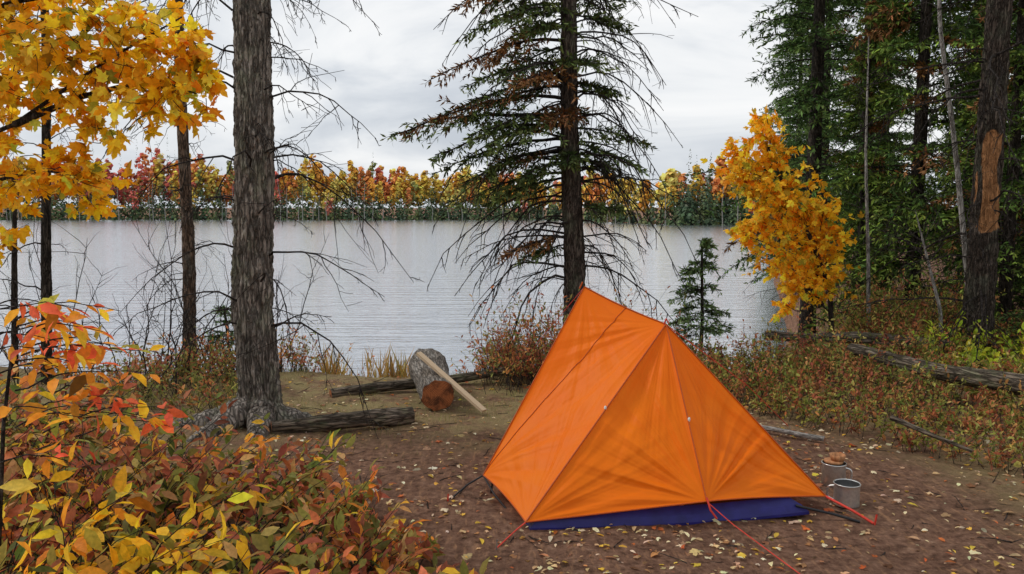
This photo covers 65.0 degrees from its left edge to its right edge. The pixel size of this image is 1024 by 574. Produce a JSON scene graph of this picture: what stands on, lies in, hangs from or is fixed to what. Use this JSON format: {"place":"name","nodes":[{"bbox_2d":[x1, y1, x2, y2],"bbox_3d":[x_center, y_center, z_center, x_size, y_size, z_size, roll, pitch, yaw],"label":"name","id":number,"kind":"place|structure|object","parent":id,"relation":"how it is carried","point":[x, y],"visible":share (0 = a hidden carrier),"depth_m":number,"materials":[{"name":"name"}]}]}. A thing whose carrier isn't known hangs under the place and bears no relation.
{"place":"outdoors","nodes":[
{"label":"outdoors","id":0,"kind":"place"},
{"bbox_2d":[110,339,536,459],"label":"grass","id":1,"kind":"structure","parent":0,"point":[403,372],"depth_m":8.03,"materials":[{"name":"brown plant"}]},
{"bbox_2d":[0,220,786,381],"bbox_3d":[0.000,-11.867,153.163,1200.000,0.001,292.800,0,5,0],"label":"lake","id":2,"kind":"structure","parent":0,"point":[406,315],"depth_m":29.79,"materials":[{"name":"liquid"}]},
{"bbox_2d":[0,207,1023,573],"bbox_3d":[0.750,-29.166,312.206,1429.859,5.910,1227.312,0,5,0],"label":"ground","id":3,"kind":"structure","parent":0,"point":[890,533],"depth_m":4.50,"materials":[{"name":"soil"}]},
{"bbox_2d":[0,135,40,379],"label":"bare tree","id":4,"kind":"object","parent":3,"relation":"on","point":[13,256],"visible":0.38,"depth_m":7.31,"materials":[{"name":"brown plant"}]},
{"bbox_2d":[0,4,99,384],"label":"bare tree","id":5,"kind":"object","parent":3,"relation":"on","point":[46,250],"visible":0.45,"depth_m":7.16,"materials":[{"name":"brown plant"}]},
{"bbox_2d":[0,293,187,572],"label":"orange sapling","id":6,"kind":"object","parent":3,"relation":"on","point":[89,354],"visible":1,"depth_m":2.64,"materials":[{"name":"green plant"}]},
{"bbox_2d":[0,0,227,266],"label":"maple tree","id":7,"kind":"object","parent":3,"relation":"on","point":[32,62],"visible":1,"depth_m":3.46,"materials":[{"name":"yellow plant"}]},
{"bbox_2d":[0,465,252,573],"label":"yellow sapling","id":8,"kind":"object","parent":3,"relation":"on","point":[93,538],"visible":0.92,"depth_m":2.56,"materials":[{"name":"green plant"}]},
{"bbox_2d":[62,336,237,414],"bbox_3d":[-2.759,0.715,6.726,1.487,0.482,1.456,0,5,0],"label":"bank shrub","id":9,"kind":"object","parent":3,"relation":"on","point":[202,388],"visible":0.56,"depth_m":6.66,"materials":[{"name":"brown plant"}]},
{"bbox_2d":[0,204,327,397],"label":"bare shrub","id":10,"kind":"object","parent":3,"relation":"on","point":[148,325],"visible":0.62,"depth_m":7.21,"materials":[{"name":"brown plant"}]},
{"bbox_2d":[129,0,225,371],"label":"bare tree","id":11,"kind":"object","parent":3,"relation":"on","point":[188,238],"visible":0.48,"depth_m":8.33,"materials":[{"name":"brown plant"}]},
{"bbox_2d":[202,305,235,374],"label":"spruce sapling","id":12,"kind":"object","parent":3,"relation":"on","point":[223,334],"visible":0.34,"depth_m":7.91,"materials":[{"name":"green plant"}]},
{"bbox_2d":[0,343,489,573],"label":"foreground shrub","id":13,"kind":"object","parent":3,"relation":"on","point":[165,490],"visible":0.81,"depth_m":3.49,"materials":[{"name":"orange plant"}]},
{"bbox_2d":[94,0,423,441],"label":"pine tree","id":14,"kind":"object","parent":3,"relation":"on","point":[257,366],"visible":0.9,"depth_m":5.79,"materials":[{"name":"grey plant"}]},
{"bbox_2d":[271,407,414,433],"bbox_3d":[-1.234,0.987,5.918,1.035,0.150,0.163,-2,6,-20],"label":"fallen log","id":15,"kind":"object","parent":3,"relation":"on","point":[393,416],"visible":0.97,"depth_m":5.86,"materials":[{"name":"wood"}]},
{"bbox_2d":[0,299,688,385],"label":"bank shrub","id":16,"kind":"object","parent":3,"relation":"on","point":[301,356],"visible":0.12,"depth_m":7.73,"materials":[{"name":"brown plant"}]},
{"bbox_2d":[0,134,802,224],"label":"distant forest","id":17,"kind":"object","parent":3,"relation":"on","point":[396,187],"visible":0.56,"depth_m":237.65,"materials":[{"name":"green plant"}]},
{"bbox_2d":[329,366,511,397],"bbox_3d":[-0.773,0.851,7.234,1.723,0.116,0.144,-5,7,-25],"label":"fallen log","id":18,"kind":"object","parent":3,"relation":"on","point":[386,386],"visible":0.59,"depth_m":7.04,"materials":[{"name":"brown wood"}]},
{"bbox_2d":[409,348,453,410],"bbox_3d":[-0.669,0.797,6.857,0.357,0.352,0.822,-1,11,-12],"label":"cut log","id":19,"kind":"object","parent":3,"relation":"on","point":[435,390],"visible":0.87,"depth_m":6.51,"materials":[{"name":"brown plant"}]},
{"bbox_2d":[416,352,486,412],"bbox_3d":[-0.500,0.765,6.521,0.791,0.023,0.055,37,24,27],"label":"wood plank","id":20,"kind":"object","parent":3,"relation":"on","point":[473,401],"visible":1,"depth_m":6.50,"materials":[{"name":"beige wood"}]},
{"bbox_2d":[6,370,1023,573],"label":"fallen leaves","id":21,"kind":"object","parent":3,"relation":"on","point":[681,545],"depth_m":4.34,"materials":[{"name":"beige plant"}]},
{"bbox_2d":[380,0,705,376],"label":"spruce tree","id":22,"kind":"object","parent":3,"relation":"on","point":[566,153],"visible":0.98,"depth_m":8.28,"materials":[{"name":"green plant"}]},
{"bbox_2d":[456,276,710,395],"bbox_3d":[0.620,0.378,7.638,2.407,1.140,2.199,0,5,0],"label":"bank shrub","id":23,"kind":"object","parent":3,"relation":"on","point":[518,349],"visible":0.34,"depth_m":7.43,"materials":[{"name":"brown plant"}]},
{"bbox_2d":[447,282,877,573],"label":"camping tent","id":24,"kind":"object","parent":3,"relation":"on","point":[623,415],"visible":1,"depth_m":4.34,"materials":[{"name":"orange fabric"}]},
{"bbox_2d":[667,237,736,362],"bbox_3d":[2.016,0.388,8.662,0.802,1.877,0.900,2,6,21],"label":"spruce sapling","id":25,"kind":"object","parent":3,"relation":"on","point":[705,245],"visible":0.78,"depth_m":8.61,"materials":[{"name":"green plant"}]},
{"bbox_2d":[746,1,810,270],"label":"fir tree","id":26,"kind":"object","parent":3,"relation":"on","point":[783,87],"visible":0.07,"depth_m":28.53,"materials":[{"name":"green plant"}]},
{"bbox_2d":[700,105,863,348],"bbox_3d":[3.074,-0.671,9.195,1.931,2.810,1.330,0,5,0],"label":"maple tree","id":27,"kind":"object","parent":3,"relation":"on","point":[819,232],"visible":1,"depth_m":9.18,"materials":[{"name":"yellow plant"}]},
{"bbox_2d":[753,6,810,245],"bbox_3d":[13.350,-7.202,37.515,4.240,12.675,4.011,3,6,25],"label":"fir tree","id":28,"kind":"object","parent":3,"relation":"on","point":[789,93],"visible":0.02,"depth_m":37.42,"materials":[{"name":"green plant"}]},
{"bbox_2d":[670,138,903,229],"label":"distant conifers","id":29,"kind":"object","parent":3,"relation":"on","point":[686,217],"visible":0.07,"depth_m":151.17,"materials":[{"name":"green plant"}]},
{"bbox_2d":[781,115,801,233],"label":"fir tree","id":30,"kind":"object","parent":3,"relation":"on","point":[793,149],"visible":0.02,"depth_m":59.13,"materials":[{"name":"green plant"}]},
{"bbox_2d":[685,0,909,347],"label":"fir tree","id":31,"kind":"object","parent":3,"relation":"on","point":[815,102],"visible":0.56,"depth_m":11.69,"materials":[{"name":"green plant"}]},
{"bbox_2d":[743,0,853,288],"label":"fir tree","id":32,"kind":"object","parent":3,"relation":"on","point":[799,69],"visible":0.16,"depth_m":22.72,"materials":[{"name":"green plant"}]},
{"bbox_2d":[743,0,903,307],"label":"fir tree","id":33,"kind":"object","parent":3,"relation":"on","point":[832,113],"visible":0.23,"depth_m":17.58,"materials":[{"name":"green plant"}]},
{"bbox_2d":[821,452,852,487],"bbox_3d":[1.906,1.079,4.746,0.153,0.186,0.140,-3,6,-28],"label":"camping mug","id":34,"kind":"object","parent":3,"relation":"on","point":[834,465],"visible":0.9,"depth_m":4.70,"materials":[{"name":"metal"}]},
{"bbox_2d":[826,478,860,508],"bbox_3d":[1.830,1.136,4.417,0.164,0.125,0.144,0,5,0],"label":"metal cup","id":35,"kind":"object","parent":3,"relation":"on","point":[846,492],"visible":0.93,"depth_m":4.37,"materials":[{"name":"metal"}]},
{"bbox_2d":[677,289,1023,477],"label":"huckleberry shrub","id":36,"kind":"object","parent":3,"relation":"on","point":[810,361],"visible":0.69,"depth_m":6.44,"materials":[{"name":"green plant"}]},
{"bbox_2d":[743,0,961,304],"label":"fir tree","id":37,"kind":"object","parent":3,"relation":"on","point":[853,10],"visible":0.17,"depth_m":14.24,"materials":[{"name":"green plant"}]},
{"bbox_2d":[764,331,955,352],"bbox_3d":[3.527,0.536,8.241,1.792,0.154,0.184,2,6,30],"label":"fallen log","id":38,"kind":"object","parent":3,"relation":"on","point":[868,339],"visible":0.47,"depth_m":8.24,"materials":[{"name":"brown wood"}]},
{"bbox_2d":[818,0,909,326],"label":"fir tree","id":39,"kind":"object","parent":3,"relation":"on","point":[876,127],"visible":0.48,"depth_m":10.72,"materials":[{"name":"green plant"}]},
{"bbox_2d":[780,25,960,331],"bbox_3d":[3.936,-0.993,8.948,1.780,3.693,1.564,3,6,32],"label":"dead tree","id":40,"kind":"object","parent":3,"relation":"on","point":[868,257],"visible":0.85,"depth_m":8.92,"materials":[{"name":"wood"}]},
{"bbox_2d":[827,2,914,221],"bbox_3d":[12.815,-5.649,28.634,3.733,11.350,3.183,3,6,29],"label":"fir tree","id":41,"kind":"object","parent":3,"relation":"on","point":[903,139],"visible":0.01,"depth_m":28.45,"materials":[{"name":"green plant"}]},
{"bbox_2d":[804,0,948,297],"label":"fir tree","id":42,"kind":"object","parent":3,"relation":"on","point":[888,135],"visible":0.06,"depth_m":18.50,"materials":[{"name":"green plant"}]},
{"bbox_2d":[842,8,933,282],"bbox_3d":[10.648,-4.751,23.700,3.422,10.404,2.918,3,6,30],"label":"fir tree","id":43,"kind":"object","parent":3,"relation":"on","point":[910,133],"visible":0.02,"depth_m":23.39,"materials":[{"name":"green plant"}]},
{"bbox_2d":[757,258,1019,372],"bbox_3d":[3.991,0.914,9.455,3.169,2.736,2.298,0,5,0],"label":"huckleberry shrub","id":44,"kind":"object","parent":3,"relation":"on","point":[895,303],"visible":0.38,"depth_m":9.04,"materials":[{"name":"green plant"}]},
{"bbox_2d":[799,0,1023,368],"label":"fir tree","id":45,"kind":"object","parent":3,"relation":"on","point":[980,278],"visible":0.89,"depth_m":7.74,"materials":[{"name":"brown plant"}]},
{"bbox_2d":[805,0,1023,332],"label":"fir tree","id":46,"kind":"object","parent":3,"relation":"on","point":[900,14],"visible":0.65,"depth_m":10.11,"materials":[{"name":"green plant"}]},
{"bbox_2d":[844,170,993,333],"bbox_3d":[4.056,-0.093,7.990,1.293,2.082,1.387,1,6,15],"label":"birch tree","id":47,"kind":"object","parent":3,"relation":"on","point":[933,284],"visible":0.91,"depth_m":8.03,"materials":[{"name":"grey plant"}]},
{"bbox_2d":[838,0,1023,304],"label":"fir tree","id":48,"kind":"object","parent":3,"relation":"on","point":[934,186],"visible":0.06,"depth_m":14.35,"materials":[{"name":"green plant"}]},
{"bbox_2d":[889,415,972,452],"bbox_3d":[2.677,0.939,5.138,0.038,0.037,0.509,-5,21,-45],"label":"fallen branch","id":49,"kind":"object","parent":3,"relation":"on","point":[914,427],"visible":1,"depth_m":5.14,"materials":[{"name":"wood"}]},
{"bbox_2d":[847,343,1023,395],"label":"fallen log","id":50,"kind":"object","parent":3,"relation":"on","point":[990,378],"visible":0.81,"depth_m":6.23,"materials":[{"name":"grey wood"}]},
{"bbox_2d":[852,0,1023,305],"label":"fir tree","id":51,"kind":"object","parent":3,"relation":"on","point":[964,22],"visible":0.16,"depth_m":11.67,"materials":[{"name":"green plant"}]},
{"bbox_2d":[922,6,971,268],"bbox_3d":[16.945,-5.496,29.639,3.572,10.920,3.069,1,5,11],"label":"fir tree","id":52,"kind":"object","parent":3,"relation":"on","point":[951,153],"visible":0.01,"depth_m":29.73,"materials":[{"name":"green plant"}]},
{"bbox_2d":[877,0,1023,312],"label":"fir tree","id":53,"kind":"object","parent":3,"relation":"on","point":[952,247],"visible":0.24,"depth_m":9.49,"materials":[{"name":"green plant"}]},
{"bbox_2d":[911,0,1013,283],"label":"birch tree","id":54,"kind":"object","parent":3,"relation":"on","point":[955,153],"visible":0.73,"depth_m":8.47,"materials":[{"name":"grey plant"}]},
{"bbox_2d":[912,0,1023,345],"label":"fir tree","id":55,"kind":"object","parent":3,"relation":"on","point":[1006,267],"visible":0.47,"depth_m":8.90,"materials":[{"name":"green plant"}]},
{"bbox_2d":[912,308,1023,369],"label":"fern shrub","id":56,"kind":"object","parent":3,"relation":"on","point":[984,353],"visible":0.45,"depth_m":7.50,"materials":[{"name":"green plant"}]},
{"bbox_2d":[921,0,1023,300],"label":"fir tree","id":57,"kind":"object","parent":3,"relation":"on","point":[1004,168],"depth_m":17.79,"materials":[{"name":"green plant"}]},
{"bbox_2d":[941,15,1023,281],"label":"fir tree","id":58,"kind":"object","parent":3,"relation":"on","point":[1019,212],"visible":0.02,"depth_m":21.92,"materials":[{"name":"green plant"}]},
{"bbox_2d":[995,267,1023,357],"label":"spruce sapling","id":59,"kind":"object","parent":3,"relation":"on","point":[1016,315],"visible":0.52,"depth_m":7.95,"materials":[{"name":"green plant"}]},
{"bbox_2d":[0,0,1023,207],"label":"sky","id":60,"kind":"structure","parent":0,"point":[706,99],"materials":[{"name":"white"}]}
]}

